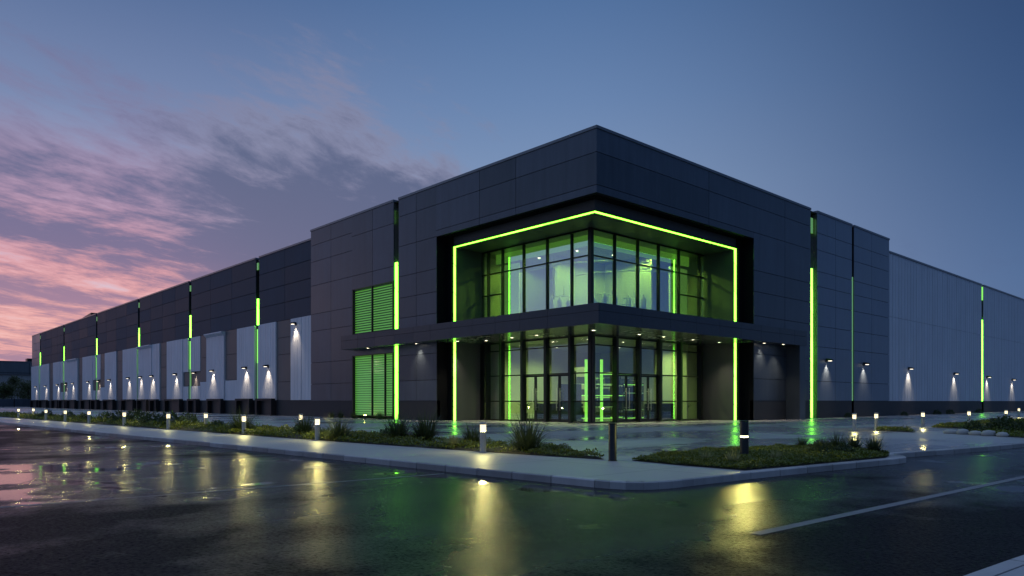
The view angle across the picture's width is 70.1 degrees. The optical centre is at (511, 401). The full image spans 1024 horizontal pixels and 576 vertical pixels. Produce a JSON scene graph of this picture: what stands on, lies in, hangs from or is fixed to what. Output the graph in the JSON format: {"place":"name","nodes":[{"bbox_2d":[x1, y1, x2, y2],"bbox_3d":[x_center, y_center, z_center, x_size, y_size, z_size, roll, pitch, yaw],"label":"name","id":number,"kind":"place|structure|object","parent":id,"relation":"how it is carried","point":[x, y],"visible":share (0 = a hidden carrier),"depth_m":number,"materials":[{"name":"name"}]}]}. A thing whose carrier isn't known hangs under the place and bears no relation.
{"place":"outdoors","nodes":[
{"label":"outdoors","id":0,"kind":"place"},
{"bbox_2d":[0,374,30,398],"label":"distant shed","id":1,"kind":"structure","parent":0,"point":[5,377],"depth_m":219.13,"materials":[{"name":"grey metal"}]},
{"bbox_2d":[0,424,1023,575],"bbox_3d":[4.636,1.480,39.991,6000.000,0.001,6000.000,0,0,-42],"label":"road","id":2,"kind":"structure","parent":0,"point":[441,523],"depth_m":9.13,"materials":[{"name":"black asphalt"}]},
{"bbox_2d":[0,422,1023,489],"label":"kerb","id":3,"kind":"structure","parent":2,"relation":"on","point":[648,484],"depth_m":15.57,"materials":[{"name":"concrete"}]},
{"bbox_2d":[964,555,1023,575],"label":"kerb","id":4,"kind":"structure","parent":2,"relation":"on","point":[1005,566],"depth_m":5.86,"materials":[{"name":"concrete"}]},
{"bbox_2d":[0,407,1023,480],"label":"plaza pavement","id":5,"kind":"structure","parent":0,"point":[635,439],"depth_m":27.18,"materials":[{"name":"concrete"}]},
{"bbox_2d":[0,384,15,398],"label":"broadleaf tree","id":6,"kind":"object","parent":5,"relation":"on","point":[6,390],"visible":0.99,"depth_m":170.53,"materials":[{"name":"green plant"}]},
{"bbox_2d":[0,375,23,398],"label":"broadleaf tree","id":7,"kind":"object","parent":5,"relation":"on","point":[13,380],"visible":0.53,"depth_m":179.39,"materials":[{"name":"green plant"}]},
{"bbox_2d":[0,398,30,406],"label":"boundary fence","id":8,"kind":"object","parent":5,"relation":"on","point":[14,402],"visible":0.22,"depth_m":165.56,"materials":[{"name":"metal"}]},
{"bbox_2d":[0,358,31,373],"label":"distant warehouse","id":9,"kind":"structure","parent":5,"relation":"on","point":[15,367],"depth_m":235.18,"materials":[{"name":"metal"}]},
{"bbox_2d":[12,379,30,398],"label":"broadleaf tree","id":10,"kind":"object","parent":5,"relation":"on","point":[26,387],"visible":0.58,"depth_m":175.52,"materials":[{"name":"green plant"}]},
{"bbox_2d":[30,238,311,415],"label":"warehouse wing","id":11,"kind":"structure","parent":5,"relation":"on","point":[226,324],"depth_m":85.31,"materials":[{"name":"grey metal"}]},
{"bbox_2d":[0,411,603,458],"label":"planting bed","id":12,"kind":"object","parent":5,"relation":"on","point":[512,451],"visible":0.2,"depth_m":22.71,"materials":[{"name":"green plant"}]},
{"bbox_2d":[36,409,53,417],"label":"shrub","id":13,"kind":"object","parent":12,"relation":"on","point":[44,412],"visible":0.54,"depth_m":54.92,"materials":[{"name":"green plant"}]},
{"bbox_2d":[61,410,74,419],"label":"shrub","id":14,"kind":"object","parent":12,"relation":"on","point":[70,413],"visible":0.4,"depth_m":50.31,"materials":[{"name":"green plant"}]},
{"bbox_2d":[73,412,86,418],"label":"shrub","id":15,"kind":"object","parent":12,"relation":"on","point":[80,415],"visible":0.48,"depth_m":48.02,"materials":[{"name":"green plant"}]},
{"bbox_2d":[98,411,113,420],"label":"shrub","id":16,"kind":"object","parent":12,"relation":"on","point":[107,415],"visible":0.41,"depth_m":45.06,"materials":[{"name":"green plant"}]},
{"bbox_2d":[109,409,127,422],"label":"shrub","id":17,"kind":"object","parent":12,"relation":"on","point":[115,417],"visible":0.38,"depth_m":42.49,"materials":[{"name":"green plant"}]},
{"bbox_2d":[121,408,146,423],"bbox_3d":[-21.378,0.908,41.445,1.459,1.082,1.485,0,0,-19],"label":"shrub","id":18,"kind":"object","parent":12,"relation":"on","point":[136,414],"visible":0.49,"depth_m":41.27,"materials":[{"name":"green plant"}]},
{"bbox_2d":[139,410,159,425],"bbox_3d":[-19.374,0.948,39.200,1.461,1.012,1.595,0,0,20],"label":"shrub","id":19,"kind":"object","parent":12,"relation":"on","point":[151,416],"visible":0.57,"depth_m":39.00,"materials":[{"name":"green plant"}]},
{"bbox_2d":[166,413,169,429],"bbox_3d":[-16.474,0.950,34.958,0.210,0.800,0.210,0,0,-42],"label":"bollard light","id":20,"kind":"object","parent":12,"relation":"on","point":[167,423],"visible":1,"depth_m":34.89,"materials":[{"name":"metal"}]},
{"bbox_2d":[157,410,179,426],"bbox_3d":[-17.682,0.937,37.759,1.484,1.003,1.459,0,0,-43],"label":"shrub","id":21,"kind":"object","parent":12,"relation":"on","point":[162,418],"visible":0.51,"depth_m":37.52,"materials":[{"name":"green plant"}]},
{"bbox_2d":[174,411,199,426],"bbox_3d":[-16.145,0.961,36.366,1.462,0.975,1.340,0,0,-39],"label":"shrub","id":22,"kind":"object","parent":12,"relation":"on","point":[182,418],"visible":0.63,"depth_m":36.27,"materials":[{"name":"green plant"}]},
{"bbox_2d":[208,419,223,426],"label":"shrub","id":23,"kind":"object","parent":12,"relation":"on","point":[219,423],"visible":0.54,"depth_m":33.89,"materials":[{"name":"green plant"}]},
{"bbox_2d":[222,405,264,431],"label":"ornamental grass","id":24,"kind":"object","parent":12,"relation":"on","point":[236,423],"depth_m":30.75,"materials":[{"name":"green plant"}]},
{"bbox_2d":[242,415,245,433],"bbox_3d":[-10.873,0.950,29.579,0.210,0.800,0.210,0,0,-42],"label":"bollard light","id":25,"kind":"object","parent":12,"relation":"on","point":[243,425],"visible":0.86,"depth_m":29.50,"materials":[{"name":"metal"}]},
{"bbox_2d":[289,413,321,434],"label":"ornamental grass","id":26,"kind":"object","parent":12,"relation":"on","point":[303,427],"depth_m":27.94,"materials":[{"name":"green plant"}]},
{"bbox_2d":[315,417,319,439],"bbox_3d":[-6.727,0.950,25.212,0.210,0.800,0.210,0,0,-42],"label":"bollard light","id":27,"kind":"object","parent":12,"relation":"on","point":[317,429],"visible":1,"depth_m":25.14,"materials":[{"name":"metal"}]},
{"bbox_2d":[324,413,356,439],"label":"ornamental grass","id":28,"kind":"object","parent":12,"relation":"on","point":[337,430],"depth_m":24.80,"materials":[{"name":"green plant"}]},
{"bbox_2d":[374,408,417,436],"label":"ornamental grass","id":29,"kind":"object","parent":12,"relation":"on","point":[396,429],"depth_m":23.79,"materials":[{"name":"green plant"}]},
{"bbox_2d":[400,404,446,440],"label":"ornamental grass","id":30,"kind":"object","parent":12,"relation":"on","point":[425,430],"depth_m":23.46,"materials":[{"name":"green plant"}]},
{"bbox_2d":[441,432,465,447],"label":"ornamental grass","id":31,"kind":"object","parent":12,"relation":"on","point":[453,440],"depth_m":20.70,"materials":[{"name":"green plant"}]},
{"bbox_2d":[457,424,490,442],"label":"ornamental grass","id":32,"kind":"object","parent":12,"relation":"on","point":[473,437],"depth_m":21.75,"materials":[{"name":"green plant"}]},
{"bbox_2d":[496,408,552,450],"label":"ornamental grass","id":33,"kind":"object","parent":12,"relation":"on","point":[530,440],"depth_m":18.91,"materials":[{"name":"green plant"}]},
{"bbox_2d":[479,422,486,452],"bbox_3d":[-0.763,0.950,19.229,0.210,0.800,0.210,0,0,-42],"label":"bollard light","id":34,"kind":"object","parent":5,"relation":"on","point":[482,441],"visible":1,"depth_m":19.16,"materials":[{"name":"metal"}]},
{"bbox_2d":[608,423,617,460],"bbox_3d":[2.282,0.920,16.539,0.220,0.860,0.220,0,0,-42],"label":"bollard","id":35,"kind":"object","parent":5,"relation":"on","point":[612,441],"visible":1,"depth_m":16.46,"materials":[{"name":"metal"}]},
{"bbox_2d":[632,443,888,469],"bbox_3d":[6.459,1.213,17.770,7.749,0.239,3.900,0,0,-42],"label":"lawn cover","id":36,"kind":"object","parent":5,"relation":"on","point":[755,455],"visible":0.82,"depth_m":16.24,"materials":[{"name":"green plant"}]},
{"bbox_2d":[724,447,742,460],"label":"ornamental grass","id":37,"kind":"object","parent":36,"relation":"on","point":[733,457],"depth_m":15.22,"materials":[{"name":"green plant"}]},
{"bbox_2d":[740,420,748,453],"bbox_3d":[5.211,0.875,16.360,0.220,0.890,0.220,0,0,-42],"label":"bollard light","id":38,"kind":"object","parent":36,"relation":"on","point":[744,441],"visible":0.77,"depth_m":16.28,"materials":[{"name":"metal"}]},
{"bbox_2d":[764,449,782,457],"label":"ornamental grass","id":39,"kind":"object","parent":36,"relation":"on","point":[774,454],"depth_m":15.80,"materials":[{"name":"green plant"}]},
{"bbox_2d":[792,434,808,445],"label":"ornamental grass","id":40,"kind":"object","parent":36,"relation":"on","point":[802,442],"depth_m":19.71,"materials":[{"name":"green plant"}]},
{"bbox_2d":[806,440,831,451],"bbox_3d":[7.156,1.117,17.074,0.589,0.412,0.579,0,0,-33],"label":"shrub","id":41,"kind":"object","parent":36,"relation":"on","point":[817,445],"visible":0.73,"depth_m":17.01,"materials":[{"name":"green plant"}]},
{"bbox_2d":[822,441,834,448],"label":"shrub","id":42,"kind":"object","parent":36,"relation":"on","point":[831,445],"visible":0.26,"depth_m":18.07,"materials":[{"name":"green plant"}]},
{"bbox_2d":[823,428,850,446],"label":"ornamental grass","id":43,"kind":"object","parent":36,"relation":"on","point":[835,442],"depth_m":19.10,"materials":[{"name":"green plant"}]},
{"bbox_2d":[832,442,854,452],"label":"shrub","id":44,"kind":"object","parent":36,"relation":"on","point":[844,447],"visible":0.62,"depth_m":17.49,"materials":[{"name":"green plant"}]},
{"bbox_2d":[845,433,864,446],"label":"ornamental grass","id":45,"kind":"object","parent":36,"relation":"on","point":[854,442],"depth_m":18.98,"materials":[{"name":"green plant"}]},
{"bbox_2d":[860,432,886,450],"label":"ornamental grass","id":46,"kind":"object","parent":36,"relation":"on","point":[874,444],"depth_m":18.10,"materials":[{"name":"green plant"}]},
{"bbox_2d":[852,413,856,430],"bbox_3d":[15.699,0.950,33.443,0.210,0.800,0.210,0,0,-42],"label":"bollard light","id":47,"kind":"object","parent":5,"relation":"on","point":[853,424],"visible":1,"depth_m":33.38,"materials":[{"name":"metal"}]},
{"bbox_2d":[876,429,914,432],"bbox_3d":[17.447,1.312,33.322,1.323,0.064,3.776,0,0,23],"label":"lawn strip","id":48,"kind":"object","parent":5,"relation":"on","point":[895,431],"visible":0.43,"depth_m":32.68,"materials":[{"name":"plant"}]},
{"bbox_2d":[876,425,915,431],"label":"ground cover","id":49,"kind":"object","parent":48,"relation":"on","point":[895,428],"visible":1,"depth_m":33.02,"materials":[{"name":"green plant"}]},
{"bbox_2d":[943,429,956,433],"bbox_3d":[18.303,1.266,30.391,0.414,0.200,0.582,0,0,-42],"label":"edging stone","id":50,"kind":"object","parent":5,"relation":"on","point":[950,431],"visible":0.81,"depth_m":30.27,"materials":[{"name":"grey stone"}]},
{"bbox_2d":[888,251,1023,415],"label":"storage wing","id":51,"kind":"structure","parent":5,"relation":"on","point":[944,325],"depth_m":80.40,"materials":[{"name":"metal"}]},
{"bbox_2d":[957,429,968,434],"bbox_3d":[18.396,1.245,29.739,0.582,0.250,0.414,0,0,-27],"label":"edging stone","id":52,"kind":"object","parent":5,"relation":"on","point":[962,431],"visible":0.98,"depth_m":29.57,"materials":[{"name":"grey stone"}]},
{"bbox_2d":[981,430,996,435],"bbox_3d":[18.561,1.245,28.411,0.582,0.250,0.414,0,0,4],"label":"edging stone","id":53,"kind":"object","parent":5,"relation":"on","point":[988,433],"visible":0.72,"depth_m":28.27,"materials":[{"name":"grey stone"}]},
{"bbox_2d":[996,432,1008,436],"bbox_3d":[18.658,1.266,27.740,0.414,0.200,0.582,0,0,20],"label":"edging stone","id":54,"kind":"object","parent":5,"relation":"on","point":[1001,434],"visible":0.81,"depth_m":27.58,"materials":[{"name":"grey stone"}]},
{"bbox_2d":[0,0,1023,360],"label":"sky","id":55,"kind":"structure","parent":0,"point":[147,147],"materials":[{"name":"blue"}]},
{"bbox_2d":[310,125,889,422],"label":"entrance building","id":56,"kind":"structure","parent":0,"point":[434,270],"depth_m":52.14,"materials":[{"name":"grey metal"}]},
{"bbox_2d":[480,344,484,419],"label":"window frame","id":57,"kind":"structure","parent":56,"relation":"in","point":[482,346],"depth_m":52.34,"materials":[{"name":"black metal"}]},
{"bbox_2d":[482,252,486,317],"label":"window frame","id":58,"kind":"structure","parent":56,"relation":"in","point":[483,275],"depth_m":52.40,"materials":[{"name":"black metal"}]},
{"bbox_2d":[485,343,498,420],"bbox_3d":[-1.279,-1.385,51.489,0.360,5.470,1.510,0,0,-42],"label":"window frame","id":59,"kind":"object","parent":56,"relation":"in","point":[488,351],"depth_m":51.88,"materials":[{"name":"black metal"}]},
{"bbox_2d":[487,249,500,316],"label":"window frame","id":60,"kind":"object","parent":56,"relation":"in","point":[488,252],"depth_m":51.97,"materials":[{"name":"black metal"}]},
{"bbox_2d":[499,341,519,420],"bbox_3d":[-0.043,-1.385,50.139,0.360,5.470,2.150,0,0,-42],"label":"window frame","id":61,"kind":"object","parent":56,"relation":"in","point":[502,350],"depth_m":50.76,"materials":[{"name":"black metal"}]},
{"bbox_2d":[501,244,521,314],"bbox_3d":[0.050,-7.930,50.156,0.200,5.500,2.150,0,0,-42],"label":"window frame","id":62,"kind":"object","parent":56,"relation":"in","point":[502,249],"depth_m":50.84,"materials":[{"name":"black metal"}]},
{"bbox_2d":[525,375,534,420],"bbox_3d":[1.186,-0.195,48.850,0.197,3.050,1.000,0,0,-42],"label":"door","id":63,"kind":"structure","parent":56,"relation":"in","point":[526,401],"depth_m":48.99,"materials":[{"name":"black metal"}]},
{"bbox_2d":[520,339,543,420],"bbox_3d":[1.435,-1.385,48.523,0.360,5.470,2.230,0,0,-42],"label":"window","id":64,"kind":"structure","parent":56,"relation":"in","point":[523,349],"depth_m":49.16,"materials":[{"name":"black metal"}]},
{"bbox_2d":[522,238,545,311],"bbox_3d":[1.528,-7.930,48.540,0.200,5.500,2.230,0,0,-42],"label":"window frame","id":65,"kind":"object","parent":56,"relation":"in","point":[524,267],"depth_m":49.29,"materials":[{"name":"black metal"}]},
{"bbox_2d":[535,375,543,421],"bbox_3d":[1.874,-0.195,48.098,0.197,3.050,1.000,0,0,-42],"label":"door","id":66,"kind":"structure","parent":56,"relation":"in","point":[536,376],"depth_m":48.43,"materials":[{"name":"black metal"}]},
{"bbox_2d":[548,375,558,421],"bbox_3d":[2.683,-0.195,47.215,0.197,3.050,0.975,0,0,-42],"label":"door","id":67,"kind":"structure","parent":56,"relation":"in","point":[549,420],"depth_m":47.39,"materials":[{"name":"black metal"}]},
{"bbox_2d":[544,336,567,421],"bbox_3d":[2.924,-1.385,46.897,0.360,5.470,2.180,0,0,-42],"label":"window","id":68,"kind":"structure","parent":56,"relation":"in","point":[547,347],"depth_m":47.48,"materials":[{"name":"black metal"}]},
{"bbox_2d":[546,233,569,308],"bbox_3d":[3.017,-7.930,46.914,0.200,5.500,2.180,0,0,-42],"label":"window","id":69,"kind":"structure","parent":56,"relation":"in","point":[547,239],"depth_m":47.60,"materials":[{"name":"black metal"}]},
{"bbox_2d":[533,403,583,419],"bbox_3d":[3.293,0.730,51.233,3.520,1.200,0.840,0,0,8],"label":"reception desk","id":70,"kind":"object","parent":56,"relation":"on","point":[553,411],"visible":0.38,"depth_m":50.96,"materials":[{"name":"paint"}]},
{"bbox_2d":[549,287,574,308],"bbox_3d":[3.356,-6.510,49.661,2.200,2.600,1.030,0,0,38],"label":"process machine","id":71,"kind":"object","parent":56,"relation":"on","point":[552,303],"visible":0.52,"depth_m":49.72,"materials":[{"name":"metal"}]},
{"bbox_2d":[559,374,567,421],"bbox_3d":[3.354,-0.195,46.481,0.197,3.050,0.975,0,0,-42],"label":"door","id":72,"kind":"structure","parent":56,"relation":"in","point":[560,420],"depth_m":46.80,"materials":[{"name":"black metal"}]},
{"bbox_2d":[561,384,581,420],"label":"door frame","id":73,"kind":"object","parent":56,"relation":"on","point":[577,405],"visible":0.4,"depth_m":49.24,"materials":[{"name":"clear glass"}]},
{"bbox_2d":[568,335,587,422],"bbox_3d":[4.187,-1.385,45.517,0.360,5.470,1.560,0,0,-42],"label":"window","id":74,"kind":"structure","parent":56,"relation":"in","point":[571,345],"depth_m":45.90,"materials":[{"name":"black metal"}]},
{"bbox_2d":[570,228,587,305],"bbox_3d":[4.279,-7.930,45.534,0.200,5.500,1.560,0,0,-42],"label":"window frame","id":75,"kind":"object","parent":56,"relation":"in","point":[572,257],"depth_m":46.03,"materials":[{"name":"black metal"}]},
{"bbox_2d":[520,260,650,272],"bbox_3d":[4.684,-9.625,51.352,9.751,0.240,2.440,0,0,20],"label":"ceiling pipe","id":76,"kind":"object","parent":56,"relation":"hanging from","point":[580,262],"visible":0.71,"depth_m":50.69,"materials":[{"name":"metal"}]},
{"bbox_2d":[574,371,611,418],"bbox_3d":[5.651,-0.370,50.128,2.660,3.400,0.700,0,0,0],"label":"shelving rack","id":77,"kind":"object","parent":56,"relation":"on","point":[581,380],"visible":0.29,"depth_m":49.86,"materials":[{"name":"metal"}]},
{"bbox_2d":[591,334,613,422],"bbox_3d":[5.682,-1.385,45.557,2.260,5.470,0.360,0,0,-42],"label":"window","id":78,"kind":"structure","parent":56,"relation":"in","point":[593,336],"depth_m":44.75,"materials":[{"name":"black metal"}]},
{"bbox_2d":[596,377,610,412],"bbox_3d":[5.961,-0.270,55.565,3.060,3.200,0.700,0,0,8],"label":"shelving rack","id":79,"kind":"object","parent":56,"relation":"on","point":[603,387],"visible":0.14,"depth_m":55.09,"materials":[{"name":"metal"}]},
{"bbox_2d":[594,228,614,259],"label":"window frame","id":80,"kind":"structure","parent":56,"relation":"in","point":[597,230],"depth_m":45.72,"materials":[{"name":"black metal"}]},
{"bbox_2d":[594,285,617,304],"bbox_3d":[6.304,-6.510,48.821,2.200,2.600,1.030,0,0,-12],"label":"process machine","id":81,"kind":"object","parent":56,"relation":"on","point":[604,298],"visible":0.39,"depth_m":48.72,"materials":[{"name":"metal"}]},
{"bbox_2d":[549,270,672,280],"bbox_3d":[6.896,-9.325,53.377,9.751,0.240,2.440,0,0,20],"label":"ceiling pipe","id":82,"kind":"object","parent":56,"relation":"hanging from","point":[620,271],"visible":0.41,"depth_m":52.47,"materials":[{"name":"metal"}]},
{"bbox_2d":[598,373,634,419],"bbox_3d":[7.769,-0.370,53.149,2.860,3.400,0.700,0,0,-14],"label":"shelving rack","id":83,"kind":"object","parent":56,"relation":"on","point":[621,381],"visible":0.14,"depth_m":52.93,"materials":[{"name":"metal"}]},
{"bbox_2d":[619,374,626,421],"bbox_3d":[7.035,-0.195,46.845,1.065,3.050,0.197,0,0,-42],"label":"door","id":84,"kind":"structure","parent":56,"relation":"in","point":[620,420],"depth_m":47.09,"materials":[{"name":"black metal"}]},
{"bbox_2d":[612,336,636,422],"bbox_3d":[7.386,-1.385,47.117,2.360,5.470,0.360,0,0,-42],"label":"window","id":85,"kind":"structure","parent":56,"relation":"in","point":[615,341],"depth_m":46.30,"materials":[{"name":"black metal"}]},
{"bbox_2d":[613,233,637,304],"bbox_3d":[7.369,-7.930,47.210,2.360,5.500,0.200,0,0,-42],"label":"window frame","id":86,"kind":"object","parent":56,"relation":"in","point":[614,236],"depth_m":46.45,"materials":[{"name":"black metal"}]},
{"bbox_2d":[619,383,643,418],"bbox_3d":[8.238,0.030,50.865,2.060,2.600,0.700,0,0,-38],"label":"shelving rack","id":87,"kind":"object","parent":56,"relation":"on","point":[630,414],"visible":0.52,"depth_m":50.56,"materials":[{"name":"metal"}]},
{"bbox_2d":[626,375,636,421],"bbox_3d":[7.835,-0.195,47.578,1.065,3.050,0.197,0,0,-42],"label":"door","id":88,"kind":"structure","parent":56,"relation":"in","point":[627,420],"depth_m":47.81,"materials":[{"name":"black metal"}]},
{"bbox_2d":[623,291,645,308],"bbox_3d":[8.830,-6.510,51.401,2.200,2.600,1.030,0,0,-32],"label":"process machine","id":89,"kind":"object","parent":56,"relation":"on","point":[642,300],"visible":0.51,"depth_m":51.31,"materials":[{"name":"metal"}]},
{"bbox_2d":[642,375,648,420],"bbox_3d":[8.759,-0.195,48.423,1.020,3.050,0.197,0,0,-42],"label":"door","id":90,"kind":"structure","parent":56,"relation":"in","point":[647,401],"depth_m":48.67,"materials":[{"name":"black metal"}]},
{"bbox_2d":[635,338,657,421],"bbox_3d":[9.094,-1.385,48.680,2.270,5.470,0.360,0,0,-42],"label":"window","id":91,"kind":"structure","parent":56,"relation":"in","point":[638,343],"depth_m":47.90,"materials":[{"name":"black metal"}]},
{"bbox_2d":[636,239,658,307],"bbox_3d":[9.077,-7.930,48.773,2.270,5.500,0.200,0,0,-42],"label":"window frame","id":92,"kind":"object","parent":56,"relation":"in","point":[637,242],"depth_m":48.05,"materials":[{"name":"black metal"}]},
{"bbox_2d":[648,376,657,420],"bbox_3d":[9.526,-0.195,49.125,1.020,3.050,0.197,0,0,-42],"label":"door","id":93,"kind":"structure","parent":56,"relation":"in","point":[649,419],"depth_m":49.46,"materials":[{"name":"black metal"}]},
{"bbox_2d":[644,403,674,419],"bbox_3d":[10.475,0.730,51.977,2.320,1.200,0.840,0,0,-32],"label":"reception desk","id":94,"kind":"object","parent":56,"relation":"on","point":[667,411],"visible":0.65,"depth_m":51.74,"materials":[{"name":"paint"}]},
{"bbox_2d":[656,340,677,420],"bbox_3d":[10.801,-1.385,50.243,2.360,5.470,0.360,0,0,-42],"label":"window","id":95,"kind":"structure","parent":56,"relation":"in","point":[658,344],"depth_m":49.44,"materials":[{"name":"black metal"}]},
{"bbox_2d":[657,244,678,310],"bbox_3d":[10.784,-7.930,50.336,2.360,5.500,0.200,0,0,-42],"label":"window frame","id":96,"kind":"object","parent":56,"relation":"in","point":[658,247],"depth_m":49.56,"materials":[{"name":"black metal"}]},
{"bbox_2d":[677,342,698,420],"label":"window","id":97,"kind":"structure","parent":56,"relation":"in","point":[680,344],"depth_m":51.04,"materials":[{"name":"black metal"}]},
{"bbox_2d":[677,249,698,313],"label":"window","id":98,"kind":"structure","parent":56,"relation":"in","point":[678,252],"depth_m":51.18,"materials":[{"name":"black metal"}]},
{"bbox_2d":[697,344,702,419],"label":"window","id":99,"kind":"structure","parent":56,"relation":"in","point":[699,348],"depth_m":52.71,"materials":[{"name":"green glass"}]},
{"bbox_2d":[697,254,703,315],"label":"window","id":100,"kind":"structure","parent":56,"relation":"in","point":[698,256],"depth_m":52.83,"materials":[{"name":"black metal"}]},
{"bbox_2d":[931,422,985,427],"bbox_3d":[23.702,1.197,38.678,2.129,0.274,6.367,0,0,40],"label":"ground cover","id":101,"kind":"object","parent":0,"point":[950,424],"visible":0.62,"depth_m":37.48,"materials":[{"name":"green plant"}]},
{"bbox_2d":[965,418,1023,424],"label":"ground cover","id":102,"kind":"object","parent":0,"point":[983,421],"visible":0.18,"depth_m":44.09,"materials":[{"name":"green plant"}]},
{"bbox_2d":[998,566,1023,575],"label":"pavement","id":103,"kind":"structure","parent":0,"point":[1019,571],"depth_m":5.73,"materials":[{"name":"concrete"}]},
{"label":"shrub bed","id":104,"kind":"structure","parent":0,"visible":0},
{"bbox_2d":[960,418,983,430],"bbox_3d":[19.158,1.057,30.327,1.063,0.707,0.974,0,0,9],"label":"shrub","id":105,"kind":"object","parent":104,"relation":"on","point":[972,426],"visible":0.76,"depth_m":30.25,"materials":[{"name":"green plant"}]},
{"bbox_2d":[968,425,1023,436],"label":"ground cover","id":106,"kind":"object","parent":104,"relation":"on","point":[1013,433],"visible":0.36,"depth_m":28.76,"materials":[{"name":"green plant"}]},
{"bbox_2d":[982,416,1015,429],"bbox_3d":[20.509,1.000,30.684,1.235,0.833,1.214,0,0,-42],"label":"shrub","id":107,"kind":"object","parent":104,"relation":"on","point":[998,421],"visible":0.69,"depth_m":30.53,"materials":[{"name":"green plant"}]},
{"bbox_2d":[1003,418,1023,430],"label":"shrub","id":108,"kind":"object","parent":104,"relation":"on","point":[1015,425],"visible":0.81,"depth_m":29.40,"materials":[{"name":"green plant"}]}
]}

